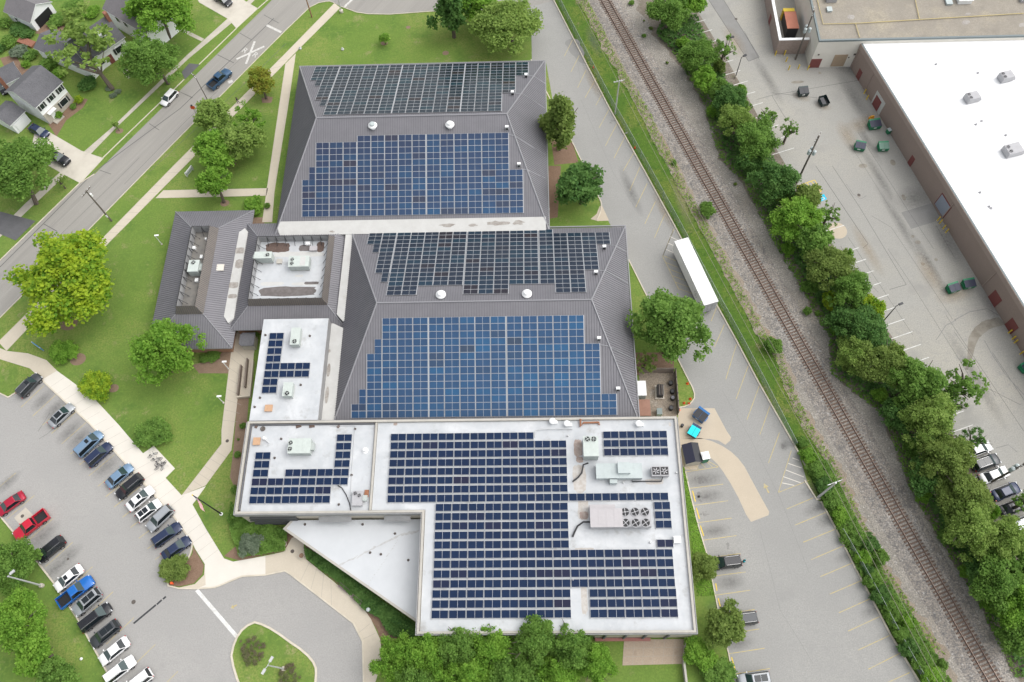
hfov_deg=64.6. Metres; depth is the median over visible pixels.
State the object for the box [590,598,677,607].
solar panel row
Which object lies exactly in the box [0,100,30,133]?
garage
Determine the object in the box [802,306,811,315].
shrub
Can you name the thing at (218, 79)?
pickup truck
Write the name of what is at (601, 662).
tree
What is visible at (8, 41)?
shrub
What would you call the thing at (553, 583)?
solar panel row
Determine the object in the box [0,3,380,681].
footpath
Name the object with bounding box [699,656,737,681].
shrub
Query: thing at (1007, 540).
tree
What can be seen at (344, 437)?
solar panel row
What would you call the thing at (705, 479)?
oil drip
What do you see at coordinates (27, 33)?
shrub
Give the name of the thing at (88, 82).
shrub
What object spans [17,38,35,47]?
deck step
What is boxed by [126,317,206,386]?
tree
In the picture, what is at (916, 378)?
tree
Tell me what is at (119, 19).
house
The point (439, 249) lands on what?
solar array
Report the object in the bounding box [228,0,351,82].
railway crossing road marking
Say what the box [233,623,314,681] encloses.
island lawn
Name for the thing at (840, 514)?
shrub
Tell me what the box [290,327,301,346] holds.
air handler
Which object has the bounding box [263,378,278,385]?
solar panel row
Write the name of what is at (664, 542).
solar panel row
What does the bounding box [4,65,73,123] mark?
house
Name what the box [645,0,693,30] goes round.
tree
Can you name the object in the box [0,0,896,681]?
ground lawn
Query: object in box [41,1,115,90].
tree
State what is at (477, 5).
tree
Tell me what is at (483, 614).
solar panel row
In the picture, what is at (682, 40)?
shrub
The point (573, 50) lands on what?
wet asphalt patch
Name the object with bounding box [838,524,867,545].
shrub
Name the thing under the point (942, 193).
dock door
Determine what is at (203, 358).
shrub
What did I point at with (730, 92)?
tree
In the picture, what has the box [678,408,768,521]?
concrete apron
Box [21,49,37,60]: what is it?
shrub
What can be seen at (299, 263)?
air handler
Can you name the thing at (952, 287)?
dumpster
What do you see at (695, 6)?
tree
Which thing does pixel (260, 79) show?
tree
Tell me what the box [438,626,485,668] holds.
tree
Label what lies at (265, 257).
air handler
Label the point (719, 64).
shrub
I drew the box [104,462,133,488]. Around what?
sedan
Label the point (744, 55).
street light
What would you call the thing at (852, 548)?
chain link fence
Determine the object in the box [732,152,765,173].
tree
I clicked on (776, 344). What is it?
shrub
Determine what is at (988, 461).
suv
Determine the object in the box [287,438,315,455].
air handler
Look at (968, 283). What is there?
dumpster
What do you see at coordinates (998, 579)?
tree
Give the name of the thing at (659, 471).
condensing unit
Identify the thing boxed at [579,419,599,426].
gas pipe
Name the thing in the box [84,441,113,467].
suv
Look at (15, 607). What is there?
tree
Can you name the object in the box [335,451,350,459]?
solar panel row
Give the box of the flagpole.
[192,494,222,515]
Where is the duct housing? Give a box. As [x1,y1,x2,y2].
[596,462,642,484]
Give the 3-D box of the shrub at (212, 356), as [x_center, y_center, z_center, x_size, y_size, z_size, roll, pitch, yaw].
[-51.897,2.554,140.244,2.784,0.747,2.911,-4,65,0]
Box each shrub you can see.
[0,17,10,28]
[0,33,16,48]
[0,44,5,52]
[8,21,28,36]
[8,44,27,58]
[19,28,35,38]
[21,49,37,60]
[21,60,30,67]
[37,56,57,69]
[45,12,63,26]
[48,339,79,364]
[52,67,64,77]
[54,110,62,118]
[60,0,83,13]
[61,17,73,24]
[69,103,75,108]
[73,95,83,102]
[76,75,96,90]
[76,369,111,402]
[81,4,99,17]
[109,93,116,97]
[132,416,173,448]
[157,553,190,583]
[199,353,207,362]
[207,351,219,362]
[230,484,236,493]
[234,451,240,457]
[238,533,263,557]
[239,422,245,428]
[239,635,265,666]
[244,194,262,214]
[278,662,300,681]
[675,35,689,47]
[682,60,695,74]
[682,635,718,672]
[691,551,719,583]
[699,201,716,219]
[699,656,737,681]
[706,102,718,117]
[712,58,725,73]
[738,84,747,96]
[742,100,752,110]
[762,336,783,353]
[776,194,790,203]
[780,241,795,257]
[795,435,810,446]
[797,447,818,463]
[799,280,818,293]
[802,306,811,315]
[804,460,829,478]
[815,476,833,495]
[821,489,841,509]
[822,290,835,310]
[832,505,849,526]
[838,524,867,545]
[841,247,853,257]
[842,363,853,371]
[854,548,872,563]
[860,531,880,552]
[861,564,873,574]
[862,571,882,588]
[868,584,892,604]
[869,387,888,403]
[871,548,889,567]
[883,600,906,621]
[892,623,908,643]
[896,636,920,659]
[897,345,906,355]
[898,613,918,628]
[902,439,918,458]
[911,650,932,669]
[915,493,932,504]
[920,665,941,681]
[936,529,951,544]
[937,658,948,669]
[958,564,970,580]
[979,600,996,613]
[987,504,1001,520]
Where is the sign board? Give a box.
[184,165,193,176]
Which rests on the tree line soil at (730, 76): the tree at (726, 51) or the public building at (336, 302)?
the tree at (726, 51)
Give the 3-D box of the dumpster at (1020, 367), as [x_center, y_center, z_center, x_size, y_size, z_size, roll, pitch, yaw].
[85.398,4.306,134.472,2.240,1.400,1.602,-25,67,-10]
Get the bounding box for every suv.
[15,372,42,398]
[38,535,66,563]
[71,587,103,616]
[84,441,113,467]
[88,618,121,648]
[126,667,153,681]
[145,504,174,532]
[715,554,742,570]
[737,671,770,681]
[741,611,758,625]
[972,453,1001,471]
[1016,516,1023,530]
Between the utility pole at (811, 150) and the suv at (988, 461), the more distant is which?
the utility pole at (811, 150)
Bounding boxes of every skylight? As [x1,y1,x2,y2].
[826,6,832,11]
[945,0,952,4]
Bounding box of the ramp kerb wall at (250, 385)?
[237,360,253,398]
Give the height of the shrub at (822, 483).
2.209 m
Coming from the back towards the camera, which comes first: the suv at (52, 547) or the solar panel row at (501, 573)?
the suv at (52, 547)
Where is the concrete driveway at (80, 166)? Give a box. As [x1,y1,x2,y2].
[32,0,257,181]
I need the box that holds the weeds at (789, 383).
[577,0,945,654]
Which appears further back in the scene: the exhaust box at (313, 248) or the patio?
the exhaust box at (313, 248)
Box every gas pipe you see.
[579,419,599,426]
[817,0,1023,37]
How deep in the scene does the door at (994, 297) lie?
139.28 m
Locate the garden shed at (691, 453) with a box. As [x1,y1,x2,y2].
[681,442,701,466]
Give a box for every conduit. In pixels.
[350,432,354,494]
[632,477,662,481]
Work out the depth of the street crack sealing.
161.06 m
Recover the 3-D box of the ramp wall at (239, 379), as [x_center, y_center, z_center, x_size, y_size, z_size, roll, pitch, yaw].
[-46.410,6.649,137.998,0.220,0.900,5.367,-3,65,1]
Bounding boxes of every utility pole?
[82,186,111,221]
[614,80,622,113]
[795,8,814,59]
[796,132,820,183]
[817,479,841,497]
[990,463,1023,483]
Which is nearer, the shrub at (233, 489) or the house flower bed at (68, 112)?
the shrub at (233, 489)
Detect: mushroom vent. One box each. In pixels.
[368,121,376,129]
[436,290,445,298]
[445,121,453,128]
[522,289,531,297]
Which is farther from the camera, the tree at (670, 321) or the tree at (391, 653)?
the tree at (670, 321)
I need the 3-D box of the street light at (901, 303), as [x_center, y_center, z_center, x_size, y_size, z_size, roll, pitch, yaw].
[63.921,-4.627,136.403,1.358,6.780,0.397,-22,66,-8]
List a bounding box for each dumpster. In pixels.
[687,423,701,438]
[692,406,709,422]
[797,86,808,96]
[818,95,829,106]
[854,140,866,151]
[867,118,881,129]
[877,141,889,151]
[945,281,961,293]
[960,277,976,289]
[1017,362,1023,373]
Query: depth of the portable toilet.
128.14 m
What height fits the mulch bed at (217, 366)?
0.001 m
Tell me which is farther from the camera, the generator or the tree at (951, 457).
the generator
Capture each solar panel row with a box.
[249,495,330,504]
[250,486,331,495]
[251,477,348,486]
[253,469,268,476]
[254,461,269,468]
[255,452,271,459]
[262,386,276,393]
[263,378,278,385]
[264,370,309,377]
[265,363,310,370]
[266,355,281,362]
[267,348,282,354]
[268,340,283,347]
[269,333,284,339]
[285,468,349,477]
[334,460,349,467]
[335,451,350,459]
[336,442,351,449]
[337,434,352,441]
[387,492,668,503]
[388,475,567,485]
[388,484,567,493]
[389,458,566,467]
[389,467,566,475]
[390,440,565,449]
[390,449,566,458]
[391,432,533,441]
[431,609,570,619]
[432,589,570,598]
[432,599,570,608]
[433,568,674,578]
[433,578,674,588]
[434,530,568,539]
[434,540,568,549]
[434,549,672,559]
[434,558,673,568]
[435,502,567,511]
[435,512,567,521]
[435,521,568,530]
[589,588,676,597]
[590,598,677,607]
[590,608,677,618]
[603,431,666,439]
[603,439,667,447]
[604,448,668,455]
[654,501,669,509]
[654,511,670,518]
[655,520,671,528]
[656,539,673,547]
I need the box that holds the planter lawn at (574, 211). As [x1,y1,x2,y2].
[546,65,693,405]
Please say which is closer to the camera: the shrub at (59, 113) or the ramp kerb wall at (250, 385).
the ramp kerb wall at (250, 385)
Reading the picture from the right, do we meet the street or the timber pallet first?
the timber pallet
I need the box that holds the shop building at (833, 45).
[794,0,1023,67]
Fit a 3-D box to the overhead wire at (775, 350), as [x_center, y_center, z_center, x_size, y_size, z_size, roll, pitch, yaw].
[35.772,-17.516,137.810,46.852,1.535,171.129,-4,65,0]
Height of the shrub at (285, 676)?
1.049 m
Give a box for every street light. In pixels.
[7,569,44,587]
[261,656,285,674]
[734,54,746,78]
[884,302,903,320]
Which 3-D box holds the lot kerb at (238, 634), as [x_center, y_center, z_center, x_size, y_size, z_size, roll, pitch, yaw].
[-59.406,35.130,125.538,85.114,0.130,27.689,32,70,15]
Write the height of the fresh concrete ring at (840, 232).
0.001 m
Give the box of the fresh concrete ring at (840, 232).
[829,223,846,238]
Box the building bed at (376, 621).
[224,532,397,644]
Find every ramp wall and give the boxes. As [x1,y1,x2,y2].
[236,365,242,395]
[244,358,248,387]
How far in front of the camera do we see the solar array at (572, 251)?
138.13 m
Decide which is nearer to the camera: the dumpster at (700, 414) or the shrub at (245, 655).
the shrub at (245, 655)
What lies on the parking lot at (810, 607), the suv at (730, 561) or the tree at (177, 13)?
the suv at (730, 561)
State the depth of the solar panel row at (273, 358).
132.57 m
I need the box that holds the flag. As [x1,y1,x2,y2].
[195,497,203,510]
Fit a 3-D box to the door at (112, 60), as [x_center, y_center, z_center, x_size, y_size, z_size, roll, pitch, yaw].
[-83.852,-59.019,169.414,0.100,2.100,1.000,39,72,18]
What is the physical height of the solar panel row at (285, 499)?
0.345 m
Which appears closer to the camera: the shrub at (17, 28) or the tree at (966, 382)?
the tree at (966, 382)
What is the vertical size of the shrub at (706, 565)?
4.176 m
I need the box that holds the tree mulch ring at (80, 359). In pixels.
[60,26,448,391]
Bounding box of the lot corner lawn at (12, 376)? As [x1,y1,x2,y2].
[0,360,28,395]
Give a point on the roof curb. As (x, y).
(279, 261)
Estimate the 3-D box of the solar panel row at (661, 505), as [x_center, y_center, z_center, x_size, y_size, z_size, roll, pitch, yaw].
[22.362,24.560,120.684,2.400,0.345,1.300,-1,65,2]
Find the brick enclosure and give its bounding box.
[764,0,809,53]
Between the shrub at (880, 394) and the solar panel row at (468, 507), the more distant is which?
the shrub at (880, 394)
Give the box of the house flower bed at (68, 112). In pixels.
[48,98,87,135]
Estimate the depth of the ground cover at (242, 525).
126.45 m
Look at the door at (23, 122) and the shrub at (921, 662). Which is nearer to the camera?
the shrub at (921, 662)
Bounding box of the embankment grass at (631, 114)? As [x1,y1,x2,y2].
[555,0,942,681]
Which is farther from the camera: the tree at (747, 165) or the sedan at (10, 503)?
the tree at (747, 165)
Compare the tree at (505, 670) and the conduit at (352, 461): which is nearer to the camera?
the tree at (505, 670)
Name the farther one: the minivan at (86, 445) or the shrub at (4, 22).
the shrub at (4, 22)
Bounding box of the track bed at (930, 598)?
[588,0,1016,681]
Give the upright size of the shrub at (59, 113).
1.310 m
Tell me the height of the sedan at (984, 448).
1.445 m
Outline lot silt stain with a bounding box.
[791,72,1003,369]
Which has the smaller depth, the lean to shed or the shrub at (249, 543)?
the shrub at (249, 543)
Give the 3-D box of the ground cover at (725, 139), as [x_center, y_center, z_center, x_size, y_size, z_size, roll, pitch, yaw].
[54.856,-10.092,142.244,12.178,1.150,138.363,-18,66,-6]
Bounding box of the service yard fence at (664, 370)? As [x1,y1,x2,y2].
[640,368,679,414]
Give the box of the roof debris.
[254,424,339,427]
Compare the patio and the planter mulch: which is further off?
the planter mulch
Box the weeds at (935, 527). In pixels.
[657,32,1022,677]
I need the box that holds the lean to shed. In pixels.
[638,399,650,416]
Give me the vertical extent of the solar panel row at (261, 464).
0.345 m
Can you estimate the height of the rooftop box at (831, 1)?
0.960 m
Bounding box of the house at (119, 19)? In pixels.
[102,0,178,44]
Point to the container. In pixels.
(790, 24)
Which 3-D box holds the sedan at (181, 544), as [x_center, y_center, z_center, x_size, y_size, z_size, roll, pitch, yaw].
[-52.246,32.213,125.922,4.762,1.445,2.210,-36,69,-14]
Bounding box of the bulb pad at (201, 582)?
[182,569,205,587]
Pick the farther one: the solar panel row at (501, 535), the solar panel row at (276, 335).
the solar panel row at (276, 335)
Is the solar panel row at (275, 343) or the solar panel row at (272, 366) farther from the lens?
the solar panel row at (275, 343)
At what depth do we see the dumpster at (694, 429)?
131.05 m
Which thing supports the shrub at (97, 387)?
on the ground lawn at (188, 406)
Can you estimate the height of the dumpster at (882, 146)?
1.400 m
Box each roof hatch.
[216,264,224,270]
[253,437,260,444]
[264,405,272,411]
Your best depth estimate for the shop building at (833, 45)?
159.46 m
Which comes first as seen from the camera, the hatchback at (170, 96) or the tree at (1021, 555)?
the tree at (1021, 555)
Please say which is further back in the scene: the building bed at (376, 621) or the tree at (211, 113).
the tree at (211, 113)
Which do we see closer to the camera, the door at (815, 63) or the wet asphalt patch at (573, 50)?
the door at (815, 63)
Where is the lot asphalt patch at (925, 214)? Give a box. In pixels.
[709,0,940,228]
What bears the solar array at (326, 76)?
on the public building at (336, 302)
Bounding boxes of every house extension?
[0,62,21,89]
[33,29,104,78]
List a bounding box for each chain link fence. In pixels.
[557,0,797,445]
[843,528,928,681]
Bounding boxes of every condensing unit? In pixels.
[351,491,367,505]
[651,466,669,477]
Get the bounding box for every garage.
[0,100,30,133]
[3,0,55,30]
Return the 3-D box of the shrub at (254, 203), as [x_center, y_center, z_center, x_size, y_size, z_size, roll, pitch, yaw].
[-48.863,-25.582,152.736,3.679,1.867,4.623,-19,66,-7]
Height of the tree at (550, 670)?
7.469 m
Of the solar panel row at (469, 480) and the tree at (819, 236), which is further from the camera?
the tree at (819, 236)
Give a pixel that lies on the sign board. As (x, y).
(189, 170)
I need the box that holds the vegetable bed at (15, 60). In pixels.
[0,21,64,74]
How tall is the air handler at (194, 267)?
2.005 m
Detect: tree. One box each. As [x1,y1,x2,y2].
[0,136,59,204]
[0,535,34,596]
[0,584,47,654]
[2,227,114,336]
[12,628,53,677]
[26,544,42,567]
[35,654,82,681]
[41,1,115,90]
[54,174,67,188]
[111,121,119,130]
[115,36,181,85]
[120,0,197,40]
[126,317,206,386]
[191,127,235,168]
[193,97,235,131]
[194,166,232,202]
[220,121,267,163]
[232,99,265,128]
[247,65,274,98]
[368,629,414,681]
[379,33,390,44]
[393,661,441,681]
[403,632,443,673]
[426,0,471,38]
[429,656,494,681]
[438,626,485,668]
[459,0,495,22]
[467,0,543,55]
[470,624,517,671]
[489,643,541,681]
[510,614,558,670]
[536,654,580,681]
[538,91,577,150]
[548,619,592,669]
[553,160,605,206]
[576,642,618,681]
[625,286,714,363]
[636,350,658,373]
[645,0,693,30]
[676,34,720,70]
[682,0,707,12]
[691,64,716,93]
[701,597,746,649]
[708,77,727,100]
[712,82,746,115]
[714,34,736,60]
[716,102,755,136]
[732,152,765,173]
[735,113,782,160]
[744,159,801,205]
[757,107,777,127]
[767,194,827,241]
[779,117,798,144]
[789,183,822,207]
[794,217,834,261]
[803,245,858,290]
[819,200,839,225]
[821,305,852,330]
[826,270,872,309]
[833,301,887,348]
[834,335,874,376]
[852,339,912,387]
[860,293,886,318]
[879,397,914,433]
[885,354,948,409]
[897,391,958,448]
[906,457,939,497]
[908,435,979,485]
[933,470,995,519]
[938,509,950,530]
[939,498,999,563]
[943,383,968,412]
[944,358,989,404]
[959,427,987,447]
[963,552,982,583]
[968,549,1023,614]
[980,513,1023,563]
[993,618,1023,657]
[995,577,1023,630]
[1010,489,1023,513]
[1014,549,1023,572]
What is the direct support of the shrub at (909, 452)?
on the tree line soil at (730, 76)
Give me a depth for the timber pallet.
167.86 m
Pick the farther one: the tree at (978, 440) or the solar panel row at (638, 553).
the tree at (978, 440)
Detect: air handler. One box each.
[187,260,201,275]
[253,251,274,263]
[282,382,294,397]
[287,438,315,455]
[288,256,310,270]
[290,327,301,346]
[582,436,598,459]
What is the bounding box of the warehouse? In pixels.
[850,40,1023,355]
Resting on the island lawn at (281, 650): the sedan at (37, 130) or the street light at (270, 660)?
the street light at (270, 660)
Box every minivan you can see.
[73,429,103,457]
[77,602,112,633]
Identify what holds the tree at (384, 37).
on the tree mulch ring at (80, 359)
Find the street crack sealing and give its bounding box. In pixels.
[0,15,281,266]
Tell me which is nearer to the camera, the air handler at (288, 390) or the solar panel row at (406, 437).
the solar panel row at (406, 437)
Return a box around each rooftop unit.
[963,90,981,103]
[997,70,1015,83]
[1001,142,1023,157]
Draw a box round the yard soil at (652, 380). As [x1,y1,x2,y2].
[639,372,676,416]
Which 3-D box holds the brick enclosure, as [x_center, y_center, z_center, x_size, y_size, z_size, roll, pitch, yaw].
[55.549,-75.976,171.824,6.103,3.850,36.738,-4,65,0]
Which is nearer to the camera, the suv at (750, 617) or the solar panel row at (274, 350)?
the suv at (750, 617)
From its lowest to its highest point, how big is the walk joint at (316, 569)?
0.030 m
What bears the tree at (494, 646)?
on the ground lawn at (188, 406)
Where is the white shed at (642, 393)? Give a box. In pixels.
[636,381,646,398]
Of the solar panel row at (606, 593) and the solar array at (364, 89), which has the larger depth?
the solar array at (364, 89)
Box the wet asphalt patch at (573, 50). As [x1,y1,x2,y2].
[565,39,585,63]
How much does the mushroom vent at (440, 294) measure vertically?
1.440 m
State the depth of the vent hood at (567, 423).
126.03 m
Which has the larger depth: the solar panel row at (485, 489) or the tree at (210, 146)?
the tree at (210, 146)
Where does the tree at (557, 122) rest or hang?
on the planter lawn at (574, 211)
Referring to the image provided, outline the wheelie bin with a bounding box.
[886,128,891,134]
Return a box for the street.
[0,0,552,315]
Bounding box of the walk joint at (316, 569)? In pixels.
[52,59,682,664]
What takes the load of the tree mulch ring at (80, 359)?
on the ground lawn at (188, 406)
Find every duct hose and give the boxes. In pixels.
[572,462,588,481]
[572,521,589,536]
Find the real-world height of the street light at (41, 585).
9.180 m
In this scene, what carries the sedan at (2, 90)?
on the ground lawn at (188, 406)
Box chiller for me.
[589,504,651,528]
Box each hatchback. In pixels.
[134,498,162,522]
[160,88,178,106]
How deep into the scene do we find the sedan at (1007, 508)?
124.20 m
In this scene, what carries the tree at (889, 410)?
on the tree line soil at (730, 76)
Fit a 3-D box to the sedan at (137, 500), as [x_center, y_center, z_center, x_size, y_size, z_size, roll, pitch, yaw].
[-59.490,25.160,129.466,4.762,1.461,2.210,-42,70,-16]
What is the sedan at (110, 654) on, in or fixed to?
on the parking lot at (187, 632)
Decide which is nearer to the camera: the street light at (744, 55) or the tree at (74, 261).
the tree at (74, 261)
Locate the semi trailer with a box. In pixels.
[672,237,717,311]
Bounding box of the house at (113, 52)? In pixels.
[66,10,126,67]
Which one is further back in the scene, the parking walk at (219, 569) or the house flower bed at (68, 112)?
the house flower bed at (68, 112)
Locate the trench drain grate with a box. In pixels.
[133,596,165,623]
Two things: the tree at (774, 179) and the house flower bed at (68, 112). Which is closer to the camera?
the tree at (774, 179)
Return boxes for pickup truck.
[12,508,50,539]
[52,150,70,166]
[54,575,95,609]
[206,68,231,90]
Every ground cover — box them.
[226,501,287,556]
[304,547,415,638]
[656,14,1023,676]
[683,467,715,595]
[800,447,951,681]
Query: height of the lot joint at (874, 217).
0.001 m
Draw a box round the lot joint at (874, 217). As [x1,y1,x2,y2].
[709,1,1023,489]
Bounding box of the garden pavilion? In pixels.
[239,332,257,349]
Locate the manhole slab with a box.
[14,507,32,523]
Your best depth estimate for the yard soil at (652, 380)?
135.27 m
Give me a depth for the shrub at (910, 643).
115.91 m
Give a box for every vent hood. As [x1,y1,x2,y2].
[549,418,557,423]
[564,420,571,426]
[635,420,643,426]
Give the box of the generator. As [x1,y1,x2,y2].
[655,384,663,398]
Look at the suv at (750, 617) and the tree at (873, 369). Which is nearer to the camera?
the suv at (750, 617)
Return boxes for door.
[15,116,28,131]
[107,54,115,63]
[809,59,821,67]
[830,54,847,65]
[856,69,862,80]
[872,95,881,110]
[907,155,914,165]
[934,193,951,217]
[988,290,1001,306]
[1004,318,1018,333]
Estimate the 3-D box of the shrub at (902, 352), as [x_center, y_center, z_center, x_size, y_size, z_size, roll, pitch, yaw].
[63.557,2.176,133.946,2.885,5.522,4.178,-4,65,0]
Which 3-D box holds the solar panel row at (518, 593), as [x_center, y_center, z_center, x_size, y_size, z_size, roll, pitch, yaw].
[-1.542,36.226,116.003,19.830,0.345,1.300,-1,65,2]
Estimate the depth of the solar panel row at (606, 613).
114.24 m
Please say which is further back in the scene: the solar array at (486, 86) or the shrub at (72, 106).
the shrub at (72, 106)
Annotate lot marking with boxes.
[2,388,236,681]
[564,41,908,681]
[698,20,1023,517]
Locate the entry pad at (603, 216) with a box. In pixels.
[591,206,608,220]
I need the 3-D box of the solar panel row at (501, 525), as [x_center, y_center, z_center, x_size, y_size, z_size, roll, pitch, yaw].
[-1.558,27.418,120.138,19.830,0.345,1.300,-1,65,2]
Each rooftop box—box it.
[826,0,836,2]
[957,0,973,3]
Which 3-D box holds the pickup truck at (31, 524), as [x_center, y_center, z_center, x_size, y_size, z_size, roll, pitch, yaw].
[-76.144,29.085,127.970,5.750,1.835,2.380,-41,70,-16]
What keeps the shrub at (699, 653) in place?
on the ground lawn at (188, 406)
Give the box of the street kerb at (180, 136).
[0,0,481,317]
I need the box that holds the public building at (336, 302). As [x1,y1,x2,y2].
[152,60,697,640]
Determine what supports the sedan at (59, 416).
on the parking lot at (187, 632)
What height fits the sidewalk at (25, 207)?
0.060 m
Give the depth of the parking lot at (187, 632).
124.41 m
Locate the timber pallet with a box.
[780,8,794,20]
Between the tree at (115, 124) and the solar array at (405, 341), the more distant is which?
the tree at (115, 124)
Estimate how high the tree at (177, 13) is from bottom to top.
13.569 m
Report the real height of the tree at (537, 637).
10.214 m
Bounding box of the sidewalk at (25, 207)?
[0,0,253,236]
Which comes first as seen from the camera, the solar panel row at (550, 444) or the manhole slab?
the solar panel row at (550, 444)
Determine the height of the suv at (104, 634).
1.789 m
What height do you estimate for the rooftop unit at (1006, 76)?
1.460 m
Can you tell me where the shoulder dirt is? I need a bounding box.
[577,0,957,681]
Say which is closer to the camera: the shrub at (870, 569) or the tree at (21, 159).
the shrub at (870, 569)
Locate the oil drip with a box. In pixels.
[609,119,783,548]
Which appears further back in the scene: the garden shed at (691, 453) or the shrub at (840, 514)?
the garden shed at (691, 453)
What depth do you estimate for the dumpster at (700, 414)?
132.05 m
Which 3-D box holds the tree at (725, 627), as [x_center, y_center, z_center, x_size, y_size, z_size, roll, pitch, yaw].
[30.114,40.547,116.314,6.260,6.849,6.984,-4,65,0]
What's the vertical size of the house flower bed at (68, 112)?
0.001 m
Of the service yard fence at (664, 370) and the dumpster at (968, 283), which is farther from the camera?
the dumpster at (968, 283)
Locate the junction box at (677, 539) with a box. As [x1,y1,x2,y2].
[673,536,680,542]
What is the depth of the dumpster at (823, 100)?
159.35 m
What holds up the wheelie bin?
on the parking grime
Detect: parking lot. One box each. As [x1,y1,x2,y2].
[0,382,362,681]
[524,1,917,681]
[698,0,1023,516]
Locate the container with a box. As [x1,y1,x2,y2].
[781,11,798,37]
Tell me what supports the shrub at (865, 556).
on the embankment grass at (631, 114)
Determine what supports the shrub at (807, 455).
on the embankment grass at (631, 114)
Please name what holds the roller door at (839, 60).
in the shop building at (833, 45)
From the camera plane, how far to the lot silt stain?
138.54 m
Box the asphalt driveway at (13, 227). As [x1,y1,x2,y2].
[0,63,198,239]
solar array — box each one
[302,142,356,216]
[310,66,339,105]
[323,65,402,114]
[351,317,428,417]
[357,134,425,215]
[367,233,396,281]
[386,232,466,294]
[391,63,464,113]
[426,133,495,214]
[428,316,506,416]
[460,62,528,111]
[463,230,538,293]
[495,133,523,212]
[506,315,616,415]
[539,229,610,292]
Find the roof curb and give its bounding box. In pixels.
[276,259,282,263]
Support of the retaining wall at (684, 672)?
on the ground lawn at (188, 406)
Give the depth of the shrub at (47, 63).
168.91 m
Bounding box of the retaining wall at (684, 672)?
[682,637,687,681]
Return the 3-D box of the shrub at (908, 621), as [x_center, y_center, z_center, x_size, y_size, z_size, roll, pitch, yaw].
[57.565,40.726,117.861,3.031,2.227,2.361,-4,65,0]
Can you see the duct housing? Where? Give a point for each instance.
(612, 473)
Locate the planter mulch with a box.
[549,139,673,374]
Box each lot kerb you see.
[0,374,363,681]
[531,0,919,681]
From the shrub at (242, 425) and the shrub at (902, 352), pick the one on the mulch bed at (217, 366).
the shrub at (242, 425)
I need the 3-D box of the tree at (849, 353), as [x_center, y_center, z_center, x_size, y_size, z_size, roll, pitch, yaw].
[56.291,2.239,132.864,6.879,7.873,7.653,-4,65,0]
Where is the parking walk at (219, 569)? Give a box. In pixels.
[42,371,264,587]
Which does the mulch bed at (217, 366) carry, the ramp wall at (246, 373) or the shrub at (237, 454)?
the shrub at (237, 454)
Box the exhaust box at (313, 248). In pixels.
[309,246,317,251]
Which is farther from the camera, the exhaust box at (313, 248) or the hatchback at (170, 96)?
the hatchback at (170, 96)
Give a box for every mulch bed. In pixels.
[166,547,203,585]
[193,97,272,485]
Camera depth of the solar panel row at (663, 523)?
119.42 m
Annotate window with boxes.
[59,97,68,107]
[114,45,121,53]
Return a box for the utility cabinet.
[656,408,661,415]
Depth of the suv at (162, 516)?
127.40 m
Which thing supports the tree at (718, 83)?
on the ground cover at (725, 139)
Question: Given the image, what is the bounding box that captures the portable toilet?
[701,451,710,462]
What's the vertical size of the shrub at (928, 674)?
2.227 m
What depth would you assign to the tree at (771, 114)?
153.35 m
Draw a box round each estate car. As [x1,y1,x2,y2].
[102,654,136,681]
[114,472,144,499]
[150,521,182,548]
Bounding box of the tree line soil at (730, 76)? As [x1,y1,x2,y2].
[636,0,1023,681]
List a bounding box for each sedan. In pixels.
[0,85,7,94]
[0,490,26,516]
[27,123,49,137]
[47,402,75,428]
[53,563,84,592]
[98,635,130,665]
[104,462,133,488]
[125,485,154,512]
[160,535,191,558]
[215,0,232,6]
[969,440,992,456]
[978,466,1009,483]
[990,482,1021,501]
[1000,498,1023,515]
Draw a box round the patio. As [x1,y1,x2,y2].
[622,639,683,664]
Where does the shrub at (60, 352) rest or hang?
on the ground lawn at (188, 406)

